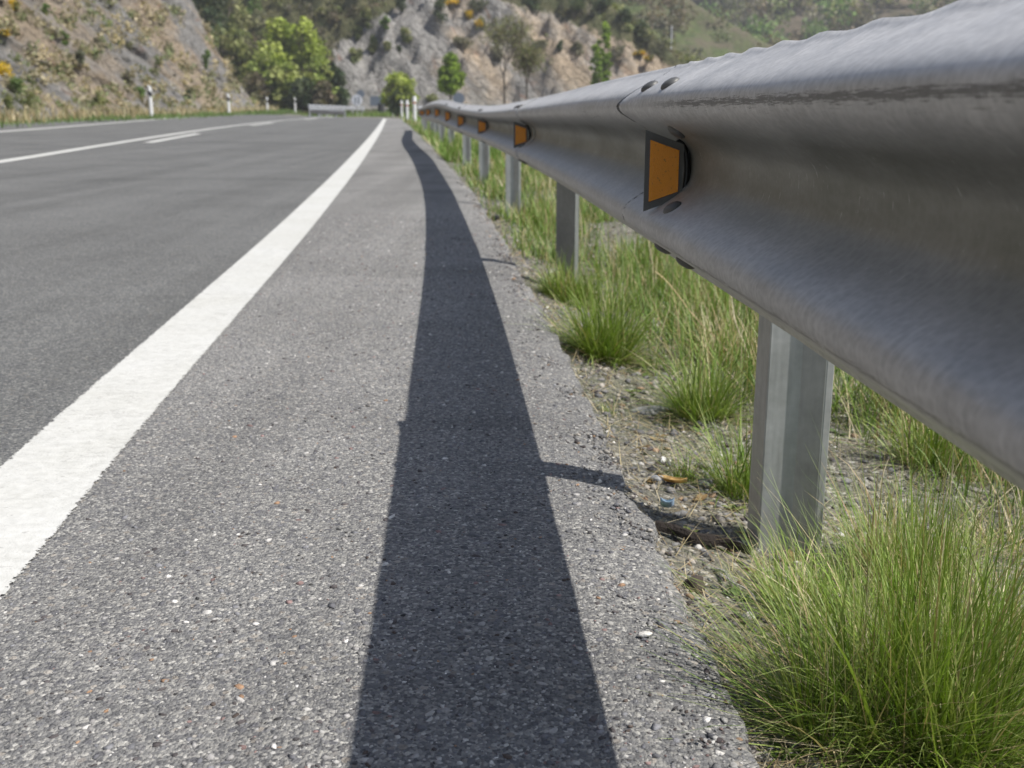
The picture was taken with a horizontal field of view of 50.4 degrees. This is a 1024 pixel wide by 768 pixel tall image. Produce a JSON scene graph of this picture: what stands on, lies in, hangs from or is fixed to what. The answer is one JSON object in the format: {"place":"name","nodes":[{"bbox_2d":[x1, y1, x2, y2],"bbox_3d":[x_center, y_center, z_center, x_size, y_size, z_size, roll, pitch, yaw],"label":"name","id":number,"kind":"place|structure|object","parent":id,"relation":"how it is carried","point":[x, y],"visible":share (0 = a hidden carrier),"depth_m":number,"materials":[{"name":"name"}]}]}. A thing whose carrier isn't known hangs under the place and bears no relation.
{"place":"outdoors","nodes":[
{"label":"outdoors","id":0,"kind":"place"},
{"bbox_2d":[0,0,254,119],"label":"rock slope","id":1,"kind":"structure","parent":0,"point":[109,66],"depth_m":43.33,"materials":[{"name":"stone"}]},
{"bbox_2d":[1,94,12,110],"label":"shrub","id":2,"kind":"object","parent":1,"relation":"on","point":[8,102],"visible":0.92,"depth_m":27.39,"materials":[{"name":"green plant"}]},
{"bbox_2d":[0,60,14,77],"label":"gorse bush","id":3,"kind":"object","parent":1,"relation":"on","point":[5,69],"visible":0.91,"depth_m":29.86,"materials":[{"name":"yellow plant"}]},
{"bbox_2d":[8,0,21,10],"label":"gorse bush","id":4,"kind":"object","parent":1,"relation":"on","point":[14,3],"visible":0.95,"depth_m":34.09,"materials":[{"name":"yellow plant"}]},
{"bbox_2d":[6,75,26,94],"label":"shrub","id":5,"kind":"object","parent":1,"relation":"on","point":[16,82],"visible":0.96,"depth_m":29.55,"materials":[{"name":"green plant"}]},
{"bbox_2d":[16,86,38,108],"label":"shrub","id":6,"kind":"object","parent":1,"relation":"on","point":[27,100],"visible":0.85,"depth_m":29.18,"materials":[{"name":"green plant"}]},
{"bbox_2d":[73,49,85,64],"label":"shrub","id":7,"kind":"object","parent":1,"relation":"on","point":[79,53],"visible":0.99,"depth_m":37.11,"materials":[{"name":"green plant"}]},
{"bbox_2d":[93,91,107,105],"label":"shrub","id":8,"kind":"object","parent":1,"relation":"on","point":[99,98],"visible":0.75,"depth_m":35.22,"materials":[{"name":"green plant"}]},
{"bbox_2d":[121,71,133,85],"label":"shrub","id":9,"kind":"object","parent":1,"relation":"on","point":[127,78],"visible":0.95,"depth_m":41.66,"materials":[{"name":"green plant"}]},
{"bbox_2d":[0,0,264,119],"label":"slope scrub","id":10,"kind":"object","parent":1,"relation":"on","point":[162,88],"visible":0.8,"depth_m":41.59,"materials":[{"name":"brown plant"}]},
{"bbox_2d":[132,86,146,97],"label":"shrub","id":11,"kind":"object","parent":1,"relation":"on","point":[141,90],"visible":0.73,"depth_m":41.63,"materials":[{"name":"green plant"}]},
{"bbox_2d":[201,50,210,68],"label":"shrub","id":12,"kind":"object","parent":1,"relation":"on","point":[206,55],"visible":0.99,"depth_m":61.71,"materials":[{"name":"green plant"}]},
{"bbox_2d":[0,114,382,465],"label":"road","id":13,"kind":"structure","parent":0,"point":[112,256],"depth_m":4.58,"materials":[{"name":"asphalt"}]},
{"bbox_2d":[0,114,243,131],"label":"edge line","id":14,"kind":"object","parent":13,"relation":"on","point":[84,125],"visible":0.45,"depth_m":23.07,"materials":[{"name":"paint"}]},
{"bbox_2d":[147,85,152,115],"bbox_3d":[-12.177,-9.505,36.627,0.138,1.089,0.101,0,14,0],"label":"delineator post","id":15,"kind":"object","parent":13,"relation":"on","point":[150,99],"visible":0.88,"depth_m":36.58,"materials":[{"name":"white plastic"}]},
{"bbox_2d":[0,117,321,162],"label":"line","id":16,"kind":"object","parent":13,"relation":"on","point":[38,155],"visible":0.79,"depth_m":12.45,"materials":[{"name":"paint"}]},
{"bbox_2d":[148,134,197,142],"bbox_3d":[-5.084,-3.737,16.486,0.157,0.009,5.078,-2,14,-8],"label":"lane dash","id":17,"kind":"object","parent":13,"relation":"on","point":[159,140],"visible":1,"depth_m":15.91,"materials":[{"name":"paint"}]},
{"bbox_2d":[0,119,385,598],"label":"edge line","id":18,"kind":"object","parent":13,"relation":"on","point":[50,473],"visible":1,"depth_m":1.81,"materials":[{"name":"paint"}]},
{"bbox_2d":[0,118,759,767],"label":"shoulder","id":19,"kind":"object","parent":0,"point":[400,170],"visible":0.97,"depth_m":1.20},
{"bbox_2d":[16,237,711,767],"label":"tar lumps","id":20,"kind":"object","parent":19,"relation":"on","point":[366,753],"visible":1,"depth_m":1.06,"materials":[{"name":"asphalt"}]},
{"bbox_2d":[0,213,750,767],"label":"shoulder chippings","id":21,"kind":"object","parent":19,"relation":"on","point":[430,713],"visible":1,"depth_m":1.10,"materials":[{"name":"gravel"}]},
{"bbox_2d":[637,631,651,637],"bbox_3d":[0.125,0.235,1.024,0.015,0.005,0.009,0,14,0],"label":"stone","id":22,"kind":"object","parent":19,"relation":"on","point":[643,634],"visible":1,"depth_m":1.02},
{"bbox_2d":[197,0,683,114],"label":"rocky hillside","id":23,"kind":"structure","parent":0,"point":[423,52],"depth_m":96.28,"materials":[{"name":"stone"}]},
{"bbox_2d":[192,0,237,35],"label":"tree","id":24,"kind":"object","parent":23,"relation":"on","point":[214,11],"visible":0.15,"depth_m":94.05,"materials":[{"name":"green plant"}]},
{"bbox_2d":[200,0,251,35],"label":"tree","id":25,"kind":"object","parent":23,"relation":"on","point":[236,16],"visible":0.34,"depth_m":97.91,"materials":[{"name":"green plant"}]},
{"bbox_2d":[238,0,267,24],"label":"tree","id":26,"kind":"object","parent":23,"relation":"on","point":[248,9],"visible":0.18,"depth_m":101.11,"materials":[{"name":"green plant"}]},
{"bbox_2d":[348,47,362,62],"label":"shrub","id":27,"kind":"object","parent":23,"relation":"on","point":[357,55],"visible":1,"depth_m":93.99,"materials":[{"name":"green plant"}]},
{"bbox_2d":[353,26,362,39],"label":"shrub","id":28,"kind":"object","parent":23,"relation":"on","point":[358,34],"visible":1,"depth_m":96.73,"materials":[{"name":"green plant"}]},
{"bbox_2d":[359,6,373,28],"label":"shrub","id":29,"kind":"object","parent":23,"relation":"on","point":[365,13],"visible":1,"depth_m":96.26,"materials":[{"name":"green plant"}]},
{"bbox_2d":[367,34,378,52],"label":"shrub","id":30,"kind":"object","parent":23,"relation":"on","point":[373,41],"visible":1,"depth_m":95.62,"materials":[{"name":"green plant"}]},
{"bbox_2d":[379,16,390,29],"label":"shrub","id":31,"kind":"object","parent":23,"relation":"on","point":[385,20],"visible":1,"depth_m":94.67,"materials":[{"name":"green plant"}]},
{"bbox_2d":[395,0,406,11],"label":"shrub","id":32,"kind":"object","parent":23,"relation":"on","point":[401,5],"visible":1,"depth_m":97.79,"materials":[{"name":"green plant"}]},
{"bbox_2d":[400,26,412,42],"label":"shrub","id":33,"kind":"object","parent":23,"relation":"on","point":[404,37],"visible":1,"depth_m":95.50,"materials":[{"name":"green plant"}]},
{"bbox_2d":[423,93,437,102],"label":"shrub","id":34,"kind":"object","parent":23,"relation":"on","point":[431,98],"visible":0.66,"depth_m":92.43,"materials":[{"name":"green plant"}]},
{"bbox_2d":[433,0,448,23],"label":"shrub","id":35,"kind":"object","parent":23,"relation":"on","point":[438,3],"visible":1,"depth_m":96.12,"materials":[{"name":"green plant"}]},
{"bbox_2d":[195,0,702,112],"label":"undergrowth","id":36,"kind":"object","parent":23,"relation":"on","point":[615,6],"visible":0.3,"depth_m":98.66,"materials":[{"name":"green plant"}]},
{"bbox_2d":[452,35,473,49],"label":"shrub","id":37,"kind":"object","parent":23,"relation":"on","point":[464,42],"visible":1,"depth_m":95.66,"materials":[{"name":"green plant"}]},
{"bbox_2d":[467,0,489,11],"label":"shrub","id":38,"kind":"object","parent":23,"relation":"on","point":[475,6],"visible":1,"depth_m":97.94,"materials":[{"name":"green plant"}]},
{"bbox_2d":[474,15,486,29],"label":"gorse bush","id":39,"kind":"object","parent":23,"relation":"on","point":[478,22],"visible":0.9,"depth_m":96.61,"materials":[{"name":"yellow plant"}]},
{"bbox_2d":[489,45,504,62],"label":"shrub","id":40,"kind":"object","parent":23,"relation":"on","point":[494,53],"visible":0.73,"depth_m":95.66,"materials":[{"name":"green plant"}]},
{"bbox_2d":[522,0,539,10],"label":"shrub","id":41,"kind":"object","parent":23,"relation":"on","point":[533,3],"visible":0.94,"depth_m":99.20,"materials":[{"name":"green plant"}]},
{"bbox_2d":[532,38,550,49],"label":"shrub","id":42,"kind":"object","parent":23,"relation":"on","point":[543,43],"visible":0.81,"depth_m":96.08,"materials":[{"name":"green plant"}]},
{"bbox_2d":[569,40,584,55],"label":"shrub","id":43,"kind":"object","parent":23,"relation":"on","point":[577,46],"visible":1,"depth_m":96.22,"materials":[{"name":"green plant"}]},
{"bbox_2d":[568,0,586,14],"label":"shrub","id":44,"kind":"object","parent":23,"relation":"on","point":[578,4],"visible":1,"depth_m":98.79,"materials":[{"name":"green plant"}]},
{"bbox_2d":[589,0,612,10],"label":"shrub","id":45,"kind":"object","parent":23,"relation":"on","point":[598,3],"visible":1,"depth_m":98.53,"materials":[{"name":"green plant"}]},
{"bbox_2d":[607,44,624,62],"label":"shrub","id":46,"kind":"object","parent":23,"relation":"on","point":[617,51],"visible":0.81,"depth_m":95.98,"materials":[{"name":"green plant"}]},
{"bbox_2d":[618,6,632,25],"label":"shrub","id":47,"kind":"object","parent":23,"relation":"on","point":[624,13],"visible":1,"depth_m":97.33,"materials":[{"name":"green plant"}]},
{"bbox_2d":[632,50,645,57],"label":"gorse bush","id":48,"kind":"object","parent":23,"relation":"on","point":[638,53],"visible":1,"depth_m":96.30,"materials":[{"name":"yellow plant"}]},
{"bbox_2d":[633,18,649,41],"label":"shrub","id":49,"kind":"object","parent":23,"relation":"on","point":[642,26],"visible":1,"depth_m":97.46,"materials":[{"name":"green plant"}]},
{"bbox_2d":[647,36,674,57],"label":"shrub","id":50,"kind":"object","parent":23,"relation":"on","point":[660,45],"visible":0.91,"depth_m":96.58,"materials":[{"name":"green plant"}]},
{"bbox_2d":[631,405,668,415],"bbox_3d":[0.265,0.051,2.108,0.079,0.018,0.039,-4,15,-16],"label":"stone","id":51,"kind":"object","parent":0,"point":[650,409],"visible":0.76,"depth_m":2.10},
{"bbox_2d":[284,114,1023,767],"bbox_3d":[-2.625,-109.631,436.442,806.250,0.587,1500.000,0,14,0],"label":"ground","id":52,"kind":"structure","parent":0,"point":[838,466],"depth_m":1.70,"materials":[{"name":"gravel"}]},
{"bbox_2d":[0,104,299,127],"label":"roadside grass","id":53,"kind":"structure","parent":52,"relation":"on","point":[9,119],"depth_m":33.19,"materials":[{"name":"plant"}]},
{"bbox_2d":[210,24,238,64],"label":"tree","id":54,"kind":"object","parent":52,"relation":"on","point":[220,33],"visible":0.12,"depth_m":89.20,"materials":[{"name":"green plant"}]},
{"bbox_2d":[218,22,260,82],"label":"tree","id":55,"kind":"object","parent":52,"relation":"on","point":[236,47],"visible":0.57,"depth_m":88.25,"materials":[{"name":"green plant"}]},
{"bbox_2d":[240,70,275,105],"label":"tree","id":56,"kind":"object","parent":52,"relation":"on","point":[251,82],"visible":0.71,"depth_m":84.34,"materials":[{"name":"green plant"}]},
{"bbox_2d":[239,48,277,106],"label":"tree","id":57,"kind":"object","parent":52,"relation":"on","point":[261,61],"visible":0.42,"depth_m":85.80,"materials":[{"name":"green plant"}]},
{"bbox_2d":[236,16,303,108],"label":"tree","id":58,"kind":"object","parent":52,"relation":"on","point":[280,33],"visible":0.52,"depth_m":87.12,"materials":[{"name":"green plant"}]},
{"bbox_2d":[269,61,303,110],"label":"tree","id":59,"kind":"object","parent":52,"relation":"on","point":[286,75],"visible":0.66,"depth_m":84.99,"materials":[{"name":"green plant"}]},
{"bbox_2d":[281,76,316,112],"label":"tree","id":60,"kind":"object","parent":52,"relation":"on","point":[302,90],"visible":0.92,"depth_m":83.71,"materials":[{"name":"green plant"}]},
{"bbox_2d":[281,16,335,111],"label":"tree","id":61,"kind":"object","parent":52,"relation":"on","point":[301,48],"visible":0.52,"depth_m":87.36,"materials":[{"name":"green plant"}]},
{"bbox_2d":[301,50,339,100],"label":"tree","id":62,"kind":"object","parent":52,"relation":"on","point":[319,69],"visible":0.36,"depth_m":86.10,"materials":[{"name":"green plant"}]},
{"bbox_2d":[311,79,338,114],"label":"tree","id":63,"kind":"object","parent":52,"relation":"on","point":[324,95],"visible":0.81,"depth_m":84.03,"materials":[{"name":"green plant"}]},
{"bbox_2d":[309,109,345,116],"bbox_3d":[-10.447,-15.153,61.245,0.103,0.662,6.848,-7,16,-25],"label":"guardrail","id":64,"kind":"object","parent":52,"relation":"on","point":[327,112],"visible":0.94,"depth_m":61.05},
{"bbox_2d":[308,105,364,115],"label":"guardrail","id":65,"kind":"object","parent":52,"relation":"on","point":[330,107],"visible":0.77,"depth_m":81.69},
{"bbox_2d":[324,63,350,105],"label":"tree","id":66,"kind":"object","parent":52,"relation":"on","point":[338,80],"visible":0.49,"depth_m":87.36,"materials":[{"name":"green plant"}]},
{"bbox_2d":[292,111,417,116],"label":"grass verge","id":67,"kind":"structure","parent":52,"relation":"on","point":[376,114],"depth_m":84.66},
{"bbox_2d":[351,95,361,115],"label":"road sign","id":68,"kind":"object","parent":52,"relation":"on","point":[356,100],"visible":0.93,"depth_m":83.22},
{"bbox_2d":[370,96,383,112],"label":"road sign","id":69,"kind":"object","parent":52,"relation":"on","point":[374,100],"visible":0.55,"depth_m":89.05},
{"bbox_2d":[386,89,407,116],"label":"bush","id":70,"kind":"object","parent":52,"relation":"on","point":[394,108],"visible":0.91,"depth_m":80.08,"materials":[{"name":"green plant"}]},
{"bbox_2d":[379,70,419,115],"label":"tree","id":71,"kind":"object","parent":52,"relation":"on","point":[400,82],"visible":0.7,"depth_m":80.65,"materials":[{"name":"green plant"}]},
{"bbox_2d":[412,96,416,119],"bbox_3d":[-4.003,-11.253,44.683,0.189,1.100,0.184,0,14,0],"label":"delineator post","id":72,"kind":"object","parent":52,"relation":"on","point":[414,100],"visible":0.88,"depth_m":44.60,"materials":[{"name":"white plastic"}]},
{"bbox_2d":[436,51,466,100],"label":"tree","id":73,"kind":"object","parent":52,"relation":"on","point":[451,76],"visible":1,"depth_m":74.65,"materials":[{"name":"green plant"}]},
{"bbox_2d":[453,93,464,102],"bbox_3d":[-2.745,-14.147,56.292,0.600,1.800,0.085,0,14,0],"label":"road sign","id":74,"kind":"object","parent":52,"relation":"on","point":[458,97],"visible":0.63,"depth_m":56.10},
{"bbox_2d":[471,12,546,103],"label":"bare tree","id":75,"kind":"object","parent":52,"relation":"on","point":[495,38],"visible":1,"depth_m":66.91,"materials":[{"name":"brown plant"}]},
{"bbox_2d":[506,36,553,98],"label":"bare tree","id":76,"kind":"object","parent":52,"relation":"on","point":[526,62],"visible":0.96,"depth_m":68.88,"materials":[{"name":"green plant"}]},
{"bbox_2d":[519,245,635,308],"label":"grass tuft","id":77,"kind":"object","parent":52,"relation":"on","point":[559,282],"visible":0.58,"depth_m":3.28,"materials":[{"name":"plant"}]},
{"bbox_2d":[575,21,617,81],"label":"tree","id":78,"kind":"object","parent":52,"relation":"on","point":[606,36],"visible":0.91,"depth_m":85.96,"materials":[{"name":"green plant"}]},
{"bbox_2d":[577,44,619,84],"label":"tree","id":79,"kind":"object","parent":52,"relation":"on","point":[599,69],"visible":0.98,"depth_m":85.28,"materials":[{"name":"green plant"}]},
{"bbox_2d":[498,243,712,381],"bbox_3d":[0.217,-0.154,2.514,0.527,0.368,0.542,-9,17,-31],"label":"grass tuft","id":80,"kind":"object","parent":52,"relation":"on","point":[605,340],"visible":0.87,"depth_m":2.49,"materials":[{"name":"plant"}]},
{"bbox_2d":[598,395,622,416],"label":"grass tuft","id":81,"kind":"object","parent":52,"relation":"on","point":[607,410],"visible":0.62,"depth_m":2.01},
{"bbox_2d":[614,307,756,440],"bbox_3d":[0.376,-0.017,2.066,0.443,0.259,0.462,0,14,0],"label":"grass tuft","id":82,"kind":"object","parent":52,"relation":"on","point":[716,404],"visible":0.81,"depth_m":2.08,"materials":[{"name":"plant"}]},
{"bbox_2d":[651,436,725,488],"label":"grass tuft","id":83,"kind":"object","parent":52,"relation":"on","point":[691,478],"visible":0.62,"depth_m":1.67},
{"bbox_2d":[684,575,704,593],"bbox_3d":[0.207,0.228,1.232,0.024,0.021,0.022,0,14,0],"label":"stone","id":84,"kind":"object","parent":52,"relation":"on","point":[694,581],"visible":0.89,"depth_m":1.23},
{"bbox_2d":[655,271,739,367],"bbox_3d":[0.426,-0.147,2.495,0.216,0.212,0.005,7,16,27],"label":"straw stalk","id":85,"kind":"object","parent":52,"relation":"on","point":[695,317],"visible":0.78,"depth_m":2.49,"materials":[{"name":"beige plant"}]},
{"bbox_2d":[655,520,751,554],"bbox_3d":[0.242,0.194,1.379,0.121,0.036,0.024,3,14,11],"label":"bark shard","id":86,"kind":"object","parent":52,"relation":"on","point":[683,532],"visible":0.94,"depth_m":1.38,"materials":[{"name":"wood"}]},
{"bbox_2d":[698,478,712,488],"bbox_3d":[0.292,0.151,1.643,0.023,0.017,0.021,4,15,14],"label":"stone","id":87,"kind":"object","parent":52,"relation":"on","point":[704,482],"visible":0.79,"depth_m":1.64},
{"bbox_2d":[398,114,1023,561],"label":"grass","id":88,"kind":"structure","parent":52,"relation":"on","point":[538,216],"depth_m":3.19,"materials":[{"name":"plant"}]},
{"bbox_2d":[671,284,757,371],"bbox_3d":[0.531,-0.123,2.546,0.372,0.248,0.366,-5,15,-20],"label":"grass tuft","id":89,"kind":"object","parent":52,"relation":"on","point":[726,341],"visible":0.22,"depth_m":2.57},
{"bbox_2d":[418,0,1023,557],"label":"guardrail","id":90,"kind":"object","parent":52,"relation":"on","point":[850,202],"visible":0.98,"depth_m":0.79,"materials":[{"name":"metal"}]},
{"bbox_2d":[509,234,985,767],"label":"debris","id":91,"kind":"object","parent":52,"relation":"on","point":[797,758],"visible":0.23,"depth_m":1.37,"materials":[{"name":"stone"}]},
{"bbox_2d":[714,568,755,599],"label":"twig","id":92,"kind":"object","parent":91,"relation":"on","point":[726,574],"visible":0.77,"depth_m":1.25,"materials":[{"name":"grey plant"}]},
{"bbox_2d":[647,384,864,510],"bbox_3d":[0.329,0.092,1.617,0.314,0.225,0.348,-8,16,-28],"label":"grass tuft","id":93,"kind":"object","parent":52,"relation":"on","point":[738,480],"visible":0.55,"depth_m":1.63,"materials":[{"name":"plant"}]},
{"bbox_2d":[690,511,906,650],"bbox_3d":[0.324,0.213,1.221,0.270,0.147,0.269,3,15,12],"label":"grass tuft","id":94,"kind":"object","parent":52,"relation":"on","point":[790,579],"visible":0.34,"depth_m":1.23,"materials":[{"name":"plant"}]},
{"bbox_2d":[629,400,1023,767],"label":"grass tuft","id":95,"kind":"object","parent":52,"relation":"on","point":[1001,700],"visible":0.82,"depth_m":0.95,"materials":[{"name":"plant"}]},
{"bbox_2d":[642,500,1023,767],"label":"grass tuft","id":96,"kind":"object","parent":52,"relation":"on","point":[835,680],"visible":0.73,"depth_m":0.95,"materials":[{"name":"plant"}]},
{"bbox_2d":[777,449,1021,616],"bbox_3d":[0.491,0.172,1.328,0.379,0.205,0.378,0,14,0],"label":"grass tuft","id":97,"kind":"object","parent":52,"relation":"on","point":[888,531],"visible":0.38,"depth_m":1.33,"materials":[{"name":"plant"}]},
{"bbox_2d":[829,383,995,491],"bbox_3d":[0.703,0.057,1.815,0.425,0.248,0.395,0,14,0],"label":"grass tuft","id":98,"kind":"object","parent":52,"relation":"on","point":[918,444],"visible":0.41,"depth_m":1.80,"materials":[{"name":"plant"}]},
{"bbox_2d":[871,503,1023,685],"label":"grass tuft","id":99,"kind":"object","parent":52,"relation":"on","point":[985,591],"visible":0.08,"depth_m":1.18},
{"bbox_2d":[921,478,1023,561],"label":"grass tuft","id":100,"kind":"object","parent":52,"relation":"on","point":[1011,529],"visible":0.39,"depth_m":1.47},
{"bbox_2d":[612,0,771,62],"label":"grassy hillside","id":101,"kind":"structure","parent":0,"point":[701,31],"depth_m":138.75,"materials":[{"name":"plant"}]},
{"bbox_2d":[616,0,778,54],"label":"hillside scrub","id":102,"kind":"object","parent":101,"relation":"on","point":[678,13],"visible":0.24,"depth_m":139.63,"materials":[{"name":"green plant"}]},
{"bbox_2d":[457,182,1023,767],"bbox_3d":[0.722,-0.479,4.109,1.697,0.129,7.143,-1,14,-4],"label":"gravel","id":103,"kind":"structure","parent":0,"point":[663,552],"depth_m":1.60,"materials":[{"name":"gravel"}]},
{"bbox_2d":[650,475,664,482],"bbox_3d":[0.217,0.143,1.625,0.022,0.015,0.017,0,14,0],"label":"stone","id":104,"kind":"object","parent":103,"relation":"on","point":[657,478],"visible":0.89,"depth_m":1.62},
{"bbox_2d":[660,497,673,507],"bbox_3d":[0.214,0.163,1.501,0.019,0.017,0.009,3,14,11],"label":"litter scrap","id":105,"kind":"object","parent":103,"relation":"on","point":[667,502],"visible":0.98,"depth_m":1.50,"materials":[{"name":"blue plastic"}]},
{"bbox_2d":[658,475,686,482],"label":"leaf","id":106,"kind":"object","parent":103,"relation":"on","point":[677,480],"visible":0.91,"depth_m":1.62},
{"bbox_2d":[691,0,950,43],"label":"forest hillside","id":107,"kind":"structure","parent":0,"point":[901,8],"depth_m":214.67,"materials":[{"name":"plant"}]},
{"bbox_2d":[698,0,957,44],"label":"woodland","id":108,"kind":"object","parent":107,"relation":"on","point":[749,18],"visible":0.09,"depth_m":209.52,"materials":[{"name":"green plant"}]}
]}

